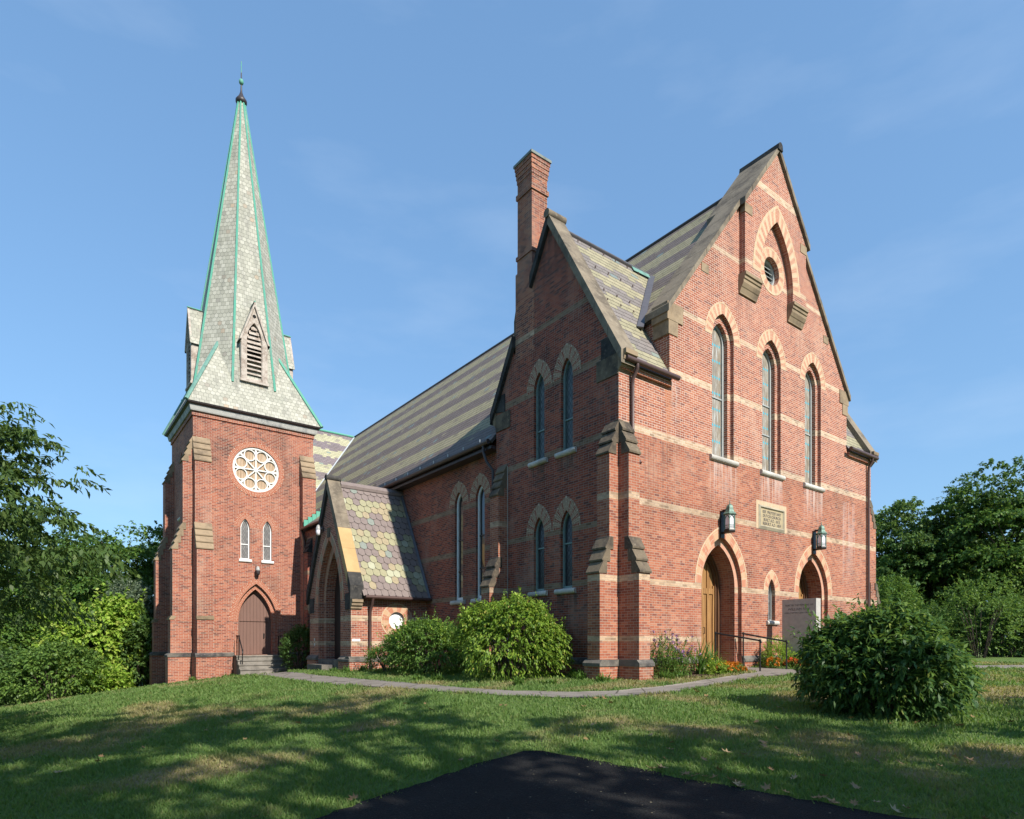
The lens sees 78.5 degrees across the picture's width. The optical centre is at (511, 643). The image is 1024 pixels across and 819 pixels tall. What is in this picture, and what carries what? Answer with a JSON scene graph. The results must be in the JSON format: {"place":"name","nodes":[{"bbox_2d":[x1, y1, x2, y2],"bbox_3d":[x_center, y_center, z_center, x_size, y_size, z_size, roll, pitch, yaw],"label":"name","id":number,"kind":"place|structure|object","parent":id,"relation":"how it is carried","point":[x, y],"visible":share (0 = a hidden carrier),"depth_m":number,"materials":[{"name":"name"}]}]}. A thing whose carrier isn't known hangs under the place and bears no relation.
{"place":"outdoors","nodes":[
{"label":"outdoors","id":0,"kind":"place"},
{"bbox_2d":[0,653,1023,818],"bbox_3d":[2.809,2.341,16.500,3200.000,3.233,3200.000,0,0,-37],"label":"lawn","id":1,"kind":"structure","parent":0,"point":[1007,659],"depth_m":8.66,"materials":[{"name":"green plant"}]},
{"bbox_2d":[0,637,47,705],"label":"shrub","id":2,"kind":"object","parent":1,"relation":"on","point":[4,658],"visible":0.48,"depth_m":28.15,"materials":[{"name":"green plant"}]},
{"bbox_2d":[0,606,65,704],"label":"shrub","id":3,"kind":"object","parent":1,"relation":"on","point":[8,631],"visible":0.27,"depth_m":32.55,"materials":[{"name":"green plant"}]},
{"bbox_2d":[0,535,84,634],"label":"tree","id":4,"kind":"object","parent":1,"relation":"on","point":[15,590],"visible":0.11,"depth_m":38.86,"materials":[{"name":"green plant"}]},
{"bbox_2d":[14,586,77,699],"bbox_3d":[-25.100,0.378,34.461,3.798,7.089,3.878,0,0,-1],"label":"shrub","id":5,"kind":"object","parent":1,"relation":"on","point":[42,633],"visible":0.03,"depth_m":33.92,"materials":[{"name":"green plant"}]},
{"bbox_2d":[0,628,113,704],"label":"shrub","id":6,"kind":"object","parent":1,"relation":"on","point":[44,653],"visible":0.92,"depth_m":27.67,"materials":[{"name":"green plant"}]},
{"bbox_2d":[0,530,130,602],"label":"tree","id":7,"kind":"object","parent":1,"relation":"on","point":[76,597],"visible":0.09,"depth_m":41.57,"materials":[{"name":"green plant"}]},
{"bbox_2d":[0,402,141,636],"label":"tree","id":8,"kind":"object","parent":1,"relation":"on","point":[17,521],"visible":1,"depth_m":12.84,"materials":[{"name":"green plant"}]},
{"bbox_2d":[8,520,162,650],"bbox_3d":[-25.258,-2.459,40.959,12.290,12.080,10.822,0,0,-37],"label":"tree","id":9,"kind":"object","parent":1,"relation":"on","point":[135,555],"visible":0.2,"depth_m":39.48,"materials":[{"name":"green plant"}]},
{"bbox_2d":[32,528,152,600],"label":"tree","id":10,"kind":"object","parent":1,"relation":"on","point":[76,535],"depth_m":44.66,"materials":[{"name":"green plant"}]},
{"bbox_2d":[32,583,153,696],"bbox_3d":[-21.267,0.182,32.357,6.122,6.674,5.874,0,0,-37],"label":"shrub","id":11,"kind":"object","parent":1,"relation":"on","point":[108,609],"visible":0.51,"depth_m":31.19,"materials":[{"name":"green plant"}]},
{"bbox_2d":[78,660,135,693],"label":"shrub","id":12,"kind":"object","parent":1,"relation":"on","point":[122,679],"visible":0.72,"depth_m":29.17,"materials":[{"name":"green plant"}]},
{"bbox_2d":[88,570,153,688],"bbox_3d":[-21.210,-0.759,34.981,5.250,7.229,5.328,0,0,-37],"label":"shrub","id":13,"kind":"object","parent":1,"relation":"on","point":[120,586],"visible":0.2,"depth_m":34.31,"materials":[{"name":"green plant"}]},
{"bbox_2d":[99,538,160,584],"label":"tree","id":14,"kind":"object","parent":1,"relation":"on","point":[143,546],"visible":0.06,"depth_m":49.96,"materials":[{"name":"green plant"}]},
{"bbox_2d":[114,603,152,686],"bbox_3d":[-19.057,0.288,32.547,3.472,4.850,3.574,0,0,-37],"label":"shrub","id":15,"kind":"object","parent":1,"relation":"on","point":[144,623],"visible":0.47,"depth_m":31.66,"materials":[{"name":"green plant"}]},
{"bbox_2d":[233,655,292,674],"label":"stone steps","id":16,"kind":"structure","parent":1,"relation":"on","point":[259,664],"depth_m":28.13,"materials":[{"name":"stone"}]},
{"bbox_2d":[236,635,242,663],"bbox_3d":[-12.148,0.420,27.958,0.072,1.620,1.090,0,0,-37],"label":"handrail","id":17,"kind":"object","parent":16,"relation":"on","point":[238,642],"visible":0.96,"depth_m":28.08,"materials":[{"name":"black metal"}]},
{"bbox_2d":[278,635,284,663],"bbox_3d":[-10.685,0.420,29.073,0.072,1.620,1.090,0,0,-37],"label":"handrail","id":18,"kind":"object","parent":16,"relation":"on","point":[280,644],"visible":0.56,"depth_m":29.40,"materials":[{"name":"black metal"}]},
{"bbox_2d":[278,621,309,669],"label":"bush","id":19,"kind":"object","parent":1,"relation":"on","point":[289,640],"visible":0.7,"depth_m":27.63,"materials":[{"name":"green plant"}]},
{"bbox_2d":[307,664,331,670],"bbox_3d":[-7.582,1.170,24.673,0.420,0.720,1.600,0,0,-37],"label":"stone step","id":20,"kind":"object","parent":1,"relation":"on","point":[319,666],"visible":0.43,"depth_m":24.26,"materials":[{"name":"grey stone"}]},
{"bbox_2d":[348,792,357,799],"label":"fallen leaf","id":21,"kind":"object","parent":1,"relation":"on","point":[352,798],"visible":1,"depth_m":6.43,"materials":[{"name":"brown plant"}]},
{"bbox_2d":[358,666,368,670],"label":"weed tuft","id":22,"kind":"object","parent":1,"relation":"on","point":[363,668],"visible":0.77,"depth_m":22.76,"materials":[{"name":"green plant"}]},
{"bbox_2d":[361,640,414,672],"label":"bush","id":23,"kind":"object","parent":1,"relation":"on","point":[374,653],"visible":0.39,"depth_m":21.69,"materials":[{"name":"green plant"}]},
{"bbox_2d":[412,673,424,679],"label":"weed tuft","id":24,"kind":"object","parent":1,"relation":"on","point":[415,677],"visible":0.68,"depth_m":17.72,"materials":[{"name":"green plant"}]},
{"bbox_2d":[377,606,472,676],"bbox_3d":[-2.710,0.068,20.292,3.691,2.603,2.788,0,0,41],"label":"bush","id":25,"kind":"object","parent":1,"relation":"on","point":[404,637],"visible":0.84,"depth_m":19.58,"materials":[{"name":"green plant"}]},
{"bbox_2d":[429,673,442,680],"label":"weed tuft","id":26,"kind":"object","parent":1,"relation":"on","point":[439,675],"visible":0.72,"depth_m":17.24,"materials":[{"name":"green plant"}]},
{"bbox_2d":[451,586,574,681],"bbox_3d":[-0.083,-0.138,17.441,3.237,3.123,3.468,0,0,-23],"label":"bush","id":27,"kind":"object","parent":1,"relation":"on","point":[505,613],"visible":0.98,"depth_m":16.60,"materials":[{"name":"green plant"}]},
{"bbox_2d":[149,61,880,684],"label":"church","id":28,"kind":"structure","parent":1,"relation":"on","point":[593,443],"depth_m":21.58,"materials":[{"name":"brick"}]},
{"bbox_2d":[234,511,255,562],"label":"lancet window","id":29,"kind":"structure","parent":28,"relation":"in","point":[241,517],"depth_m":28.92,"materials":[{"name":"grey glass"}]},
{"bbox_2d":[227,442,283,496],"bbox_3d":[-11.932,-8.090,29.192,2.540,2.540,0.140,0,0,-37],"label":"rose window","id":30,"kind":"structure","parent":28,"relation":"in","point":[254,471],"depth_m":29.18,"materials":[{"name":"white stone"}]},
{"bbox_2d":[229,578,281,653],"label":"tower door","id":31,"kind":"structure","parent":28,"relation":"in","point":[254,624],"depth_m":29.45,"materials":[{"name":"brown paint"}]},
{"bbox_2d":[255,566,259,575],"bbox_3d":[-11.792,-3.375,29.041,0.200,0.430,0.310,0,0,-37],"label":"wall lamp","id":32,"kind":"object","parent":28,"relation":"attached to","point":[257,569],"visible":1,"depth_m":28.93,"materials":[{"name":"white glass"}]},
{"bbox_2d":[256,514,277,563],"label":"lancet window","id":33,"kind":"structure","parent":28,"relation":"in","point":[263,520],"depth_m":29.52,"materials":[{"name":"white paint"}]},
{"bbox_2d":[316,525,323,535],"bbox_3d":[-7.706,-4.545,25.107,0.310,0.430,0.200,0,0,-37],"label":"wall lamp","id":34,"kind":"object","parent":28,"relation":"attached to","point":[319,529],"visible":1,"depth_m":25.02,"materials":[{"name":"white glass"}]},
{"bbox_2d":[318,573,339,669],"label":"porch door","id":35,"kind":"structure","parent":28,"relation":"in","point":[334,663],"depth_m":25.48,"materials":[{"name":"brown paint"}]},
{"bbox_2d":[381,603,411,633],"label":"round window","id":36,"kind":"structure","parent":28,"relation":"in","point":[390,615],"depth_m":24.10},
{"bbox_2d":[449,481,467,605],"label":"lancet window","id":37,"kind":"structure","parent":28,"relation":"in","point":[459,487],"depth_m":23.25,"materials":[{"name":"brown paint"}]},
{"bbox_2d":[470,473,490,603],"bbox_3d":[-1.097,-3.710,21.997,0.270,4.560,1.290,0,0,-37],"label":"lancet window","id":38,"kind":"structure","parent":28,"relation":"in","point":[485,490],"depth_m":22.15,"materials":[{"name":"grey glass"}]},
{"bbox_2d":[526,504,551,596],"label":"lancet window","id":39,"kind":"structure","parent":28,"relation":"in","point":[544,525],"depth_m":19.23,"materials":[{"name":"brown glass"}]},
{"bbox_2d":[527,359,551,467],"bbox_3d":[0.851,-7.065,19.119,0.260,3.250,1.200,0,0,-37],"label":"lancet window","id":40,"kind":"structure","parent":28,"relation":"in","point":[541,367],"depth_m":19.23,"materials":[{"name":"grey glass"}]},
{"bbox_2d":[552,496,580,594],"bbox_3d":[1.597,-2.858,18.141,0.260,2.837,1.200,0,0,-37],"label":"lancet window","id":41,"kind":"structure","parent":28,"relation":"in","point":[572,518],"depth_m":18.25,"materials":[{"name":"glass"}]},
{"bbox_2d":[553,343,580,458],"bbox_3d":[1.609,-7.065,18.125,0.260,3.250,1.200,0,0,-37],"label":"lancet window","id":42,"kind":"structure","parent":28,"relation":"in","point":[573,364],"depth_m":18.22,"materials":[{"name":"grey glass"}]},
{"bbox_2d":[695,527,746,668],"bbox_3d":[6.231,-1.298,19.599,2.720,4.656,0.820,0,0,-37],"label":"entrance door","id":43,"kind":"structure","parent":28,"relation":"in","point":[710,584],"depth_m":20.09,"materials":[{"name":"brown wood"}]},
{"bbox_2d":[705,302,739,466],"bbox_3d":[6.441,-8.047,19.406,1.840,4.974,0.420,0,0,-37],"label":"lancet window","id":44,"kind":"structure","parent":28,"relation":"in","point":[718,308],"depth_m":19.61,"materials":[{"name":"beige glass"}]},
{"bbox_2d":[720,500,735,537],"bbox_3d":[6.596,-3.810,19.088,0.372,1.120,0.515,0,0,-37],"label":"wall lantern","id":45,"kind":"object","parent":28,"relation":"attached to","point":[727,519],"depth_m":18.98,"materials":[{"name":"black metal"}]},
{"bbox_2d":[756,500,785,533],"bbox_3d":[8.696,-4.240,20.984,1.860,0.920,0.105,0,0,-37],"label":"stone tablet","id":46,"kind":"object","parent":28,"relation":"attached to","point":[770,516],"visible":1,"depth_m":20.93,"materials":[{"name":"beige stone"}]},
{"bbox_2d":[756,329,785,480],"bbox_3d":[8.628,-8.047,21.073,1.840,4.974,0.420,0,0,-37],"label":"lancet window","id":47,"kind":"structure","parent":28,"relation":"in","point":[768,335],"depth_m":21.27,"materials":[{"name":"beige glass"}]},
{"bbox_2d":[763,570,779,624],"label":"slit window","id":48,"kind":"structure","parent":28,"relation":"in","point":[771,575],"depth_m":21.08,"materials":[{"name":"grey stone"}]},
{"bbox_2d":[761,247,783,295],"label":"round louvre window","id":49,"kind":"structure","parent":28,"relation":"in","point":[776,290],"depth_m":21.15,"materials":[{"name":"beige stone"}]},
{"bbox_2d":[800,352,825,492],"bbox_3d":[10.815,-8.047,22.741,1.840,4.974,0.420,0,0,-37],"label":"lancet window","id":50,"kind":"structure","parent":28,"relation":"in","point":[810,358],"depth_m":22.97,"materials":[{"name":"beige glass"}]},
{"bbox_2d":[794,544,831,598],"bbox_3d":[10.685,-1.298,22.994,2.720,4.656,0.820,0,0,-37],"label":"entrance door","id":51,"kind":"structure","parent":28,"relation":"in","point":[800,585],"depth_m":23.11,"materials":[{"name":"beige stone"}]},
{"bbox_2d":[812,522,826,553],"bbox_3d":[11.066,-3.810,22.494,0.372,1.120,0.515,0,0,-37],"label":"wall lantern","id":52,"kind":"object","parent":28,"relation":"attached to","point":[819,540],"depth_m":22.41,"materials":[{"name":"black metal"}]},
{"bbox_2d":[512,676,523,684],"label":"weed tuft","id":53,"kind":"object","parent":1,"relation":"on","point":[516,681],"visible":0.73,"depth_m":15.16,"materials":[{"name":"green plant"}]},
{"bbox_2d":[543,678,556,683],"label":"weed tuft","id":54,"kind":"object","parent":1,"relation":"on","point":[551,681],"visible":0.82,"depth_m":15.27,"materials":[{"name":"green plant"}]},
{"bbox_2d":[565,668,585,679],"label":"weed tuft","id":55,"kind":"object","parent":1,"relation":"on","point":[578,675],"visible":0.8,"depth_m":16.34,"materials":[{"name":"green plant"}]},
{"bbox_2d":[594,672,611,681],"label":"weed tuft","id":56,"kind":"object","parent":1,"relation":"on","point":[602,678],"visible":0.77,"depth_m":15.61,"materials":[{"name":"green plant"}]},
{"bbox_2d":[261,665,1023,698],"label":"footpath","id":57,"kind":"structure","parent":1,"relation":"on","point":[768,672],"depth_m":15.58,"materials":[{"name":"grey concrete"}]},
{"bbox_2d":[714,632,761,670],"bbox_3d":[6.656,0.335,18.472,1.381,1.390,0.068,0,0,35],"label":"handrail","id":58,"kind":"object","parent":57,"relation":"on","point":[759,640],"visible":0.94,"depth_m":18.27,"materials":[{"name":"black metal"}]},
{"bbox_2d":[742,632,787,668],"bbox_3d":[7.813,0.335,19.354,1.372,1.390,0.069,0,0,36],"label":"handrail","id":59,"kind":"object","parent":57,"relation":"on","point":[743,634],"visible":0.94,"depth_m":19.48,"materials":[{"name":"black metal"}]},
{"bbox_2d":[653,668,672,679],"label":"weed tuft","id":60,"kind":"object","parent":1,"relation":"on","point":[662,674],"visible":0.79,"depth_m":16.05,"materials":[{"name":"green plant"}]},
{"bbox_2d":[668,671,684,678],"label":"weed tuft","id":61,"kind":"object","parent":1,"relation":"on","point":[676,674],"visible":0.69,"depth_m":16.19,"materials":[{"name":"green plant"}]},
{"bbox_2d":[654,671,741,677],"bbox_3d":[5.233,0.914,17.332,3.080,0.275,1.474,0,0,-37],"label":"flower bed","id":62,"kind":"object","parent":1,"relation":"on","point":[693,673],"visible":0.15,"depth_m":17.03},
{"bbox_2d":[650,628,688,675],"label":"flowering plant","id":63,"kind":"object","parent":62,"relation":"on","point":[662,658],"visible":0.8,"depth_m":16.83,"materials":[{"name":"green plant"}]},
{"bbox_2d":[661,635,694,673],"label":"flowering plant","id":64,"kind":"object","parent":62,"relation":"on","point":[673,642],"visible":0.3,"depth_m":17.16,"materials":[{"name":"green plant"}]},
{"bbox_2d":[665,646,701,675],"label":"flowering plant","id":65,"kind":"object","parent":62,"relation":"on","point":[684,666],"visible":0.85,"depth_m":16.71,"materials":[{"name":"green plant"}]},
{"bbox_2d":[684,636,730,673],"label":"flowering plant","id":66,"kind":"object","parent":62,"relation":"on","point":[699,669],"visible":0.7,"depth_m":17.12,"materials":[{"name":"green plant"}]},
{"bbox_2d":[703,656,732,674],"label":"flowering plant","id":67,"kind":"object","parent":62,"relation":"on","point":[708,670],"visible":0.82,"depth_m":17.05,"materials":[{"name":"green plant"}]},
{"bbox_2d":[700,640,737,668],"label":"flowering plant","id":68,"kind":"object","parent":62,"relation":"on","point":[712,655],"visible":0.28,"depth_m":17.73,"materials":[{"name":"green plant"}]},
{"bbox_2d":[718,662,739,674],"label":"flowering plant","id":69,"kind":"object","parent":62,"relation":"on","point":[732,667],"visible":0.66,"depth_m":17.13,"materials":[{"name":"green plant"}]},
{"bbox_2d":[729,661,743,672],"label":"flowering plant","id":70,"kind":"object","parent":62,"relation":"on","point":[738,666],"visible":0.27,"depth_m":17.41,"materials":[{"name":"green plant"}]},
{"bbox_2d":[736,661,748,671],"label":"flowering plant","id":71,"kind":"object","parent":62,"relation":"on","point":[744,666],"visible":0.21,"depth_m":17.63,"materials":[{"name":"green plant"}]},
{"bbox_2d":[760,782,770,790],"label":"fallen leaf","id":72,"kind":"object","parent":1,"relation":"on","point":[766,787],"visible":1,"depth_m":6.25,"materials":[{"name":"brown plant"}]},
{"bbox_2d":[849,798,858,804],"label":"fallen leaf","id":73,"kind":"object","parent":1,"relation":"on","point":[855,802],"visible":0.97,"depth_m":5.70,"materials":[{"name":"brown plant"}]},
{"bbox_2d":[787,576,989,724],"bbox_3d":[6.169,0.275,10.392,2.738,2.761,2.847,0,0,-37],"label":"bush","id":74,"kind":"object","parent":1,"relation":"on","point":[859,652],"visible":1,"depth_m":9.70,"materials":[{"name":"green plant"}]},
{"bbox_2d":[890,804,902,812],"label":"fallen leaf","id":75,"kind":"object","parent":1,"relation":"on","point":[894,808],"visible":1,"depth_m":5.50,"materials":[{"name":"plant"}]},
{"bbox_2d":[876,568,931,610],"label":"shrub","id":76,"kind":"object","parent":1,"relation":"on","point":[887,583],"visible":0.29,"depth_m":37.22,"materials":[{"name":"green plant"}]},
{"bbox_2d":[874,500,970,634],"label":"tree","id":77,"kind":"object","parent":1,"relation":"on","point":[879,542],"visible":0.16,"depth_m":47.74,"materials":[{"name":"green plant"}]},
{"bbox_2d":[874,496,1007,634],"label":"tree","id":78,"kind":"object","parent":1,"relation":"on","point":[911,538],"visible":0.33,"depth_m":45.03,"materials":[{"name":"green plant"}]},
{"bbox_2d":[876,484,1023,640],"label":"tree","id":79,"kind":"object","parent":1,"relation":"on","point":[941,507],"visible":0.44,"depth_m":44.27,"materials":[{"name":"green plant"}]},
{"bbox_2d":[922,599,979,650],"bbox_3d":[26.169,-0.783,38.996,5.134,4.601,5.126,0,0,-37],"label":"shrub","id":80,"kind":"object","parent":1,"relation":"on","point":[956,628],"visible":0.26,"depth_m":37.70,"materials":[{"name":"green plant"}]},
{"bbox_2d":[892,455,1023,656],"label":"tree","id":81,"kind":"object","parent":1,"relation":"on","point":[1019,498],"visible":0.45,"depth_m":43.42,"materials":[{"name":"green plant"}]},
{"bbox_2d":[929,568,1023,657],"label":"shrub","id":82,"kind":"object","parent":1,"relation":"on","point":[1007,602],"visible":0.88,"depth_m":35.15,"materials":[{"name":"green plant"}]},
{"bbox_2d":[949,608,1006,656],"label":"shrub","id":83,"kind":"object","parent":1,"relation":"on","point":[974,639],"visible":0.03,"depth_m":50.57,"materials":[{"name":"green plant"}]},
{"bbox_2d":[936,480,1023,638],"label":"tree","id":84,"kind":"object","parent":1,"relation":"on","point":[997,511],"visible":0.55,"depth_m":41.56,"materials":[{"name":"green plant"}]},
{"bbox_2d":[937,528,1023,655],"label":"tree","id":85,"kind":"object","parent":1,"relation":"on","point":[998,537],"visible":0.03,"depth_m":55.34,"materials":[{"name":"green plant"}]},
{"bbox_2d":[950,610,1023,656],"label":"shrub","id":86,"kind":"object","parent":1,"relation":"on","point":[990,644],"visible":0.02,"depth_m":51.17,"materials":[{"name":"green plant"}]},
{"bbox_2d":[964,593,1023,656],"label":"shrub","id":87,"kind":"object","parent":1,"relation":"on","point":[1014,653],"visible":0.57,"depth_m":37.30,"materials":[{"name":"green plant"}]},
{"bbox_2d":[982,627,1023,656],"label":"shrub","id":88,"kind":"object","parent":1,"relation":"on","point":[1005,653],"visible":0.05,"depth_m":50.57,"materials":[{"name":"green plant"}]},
{"bbox_2d":[1005,609,1023,656],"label":"shrub","id":89,"kind":"object","parent":1,"relation":"on","point":[1016,630],"visible":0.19,"depth_m":37.93,"materials":[{"name":"green plant"}]},
{"bbox_2d":[0,0,1023,636],"label":"sky","id":90,"kind":"structure","parent":0,"point":[388,137],"materials":[{"name":"blue"}]},
{"bbox_2d":[316,750,924,818],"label":"parking lot","id":91,"kind":"structure","parent":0,"point":[533,784],"depth_m":6.19,"materials":[{"name":"black asphalt"}]},
{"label":"flower bed","id":92,"kind":"structure","parent":0,"visible":0},
{"bbox_2d":[763,656,783,667],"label":"flowering plant","id":93,"kind":"object","parent":92,"relation":"on","point":[778,660],"visible":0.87,"depth_m":19.60,"materials":[{"name":"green plant"}]},
{"bbox_2d":[757,634,794,667],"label":"flowering plant","id":94,"kind":"object","parent":92,"relation":"on","point":[781,648],"visible":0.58,"depth_m":20.00,"materials":[{"name":"green plant"}]},
{"bbox_2d":[780,657,800,666],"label":"flowering plant","id":95,"kind":"object","parent":92,"relation":"on","point":[792,661],"visible":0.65,"depth_m":19.37,"materials":[{"name":"green plant"}]},
{"bbox_2d":[787,650,805,666],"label":"flowering plant","id":96,"kind":"object","parent":92,"relation":"on","point":[793,658],"visible":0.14,"depth_m":19.64,"materials":[{"name":"green plant"}]},
{"bbox_2d":[782,598,820,664],"bbox_3d":[9.276,-0.150,20.108,0.520,2.560,1.400,0,0,-37],"label":"stone monument","id":97,"kind":"object","parent":92,"relation":"on","point":[795,615],"visible":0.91,"depth_m":20.06,"materials":[{"name":"grey stone"}]}
]}

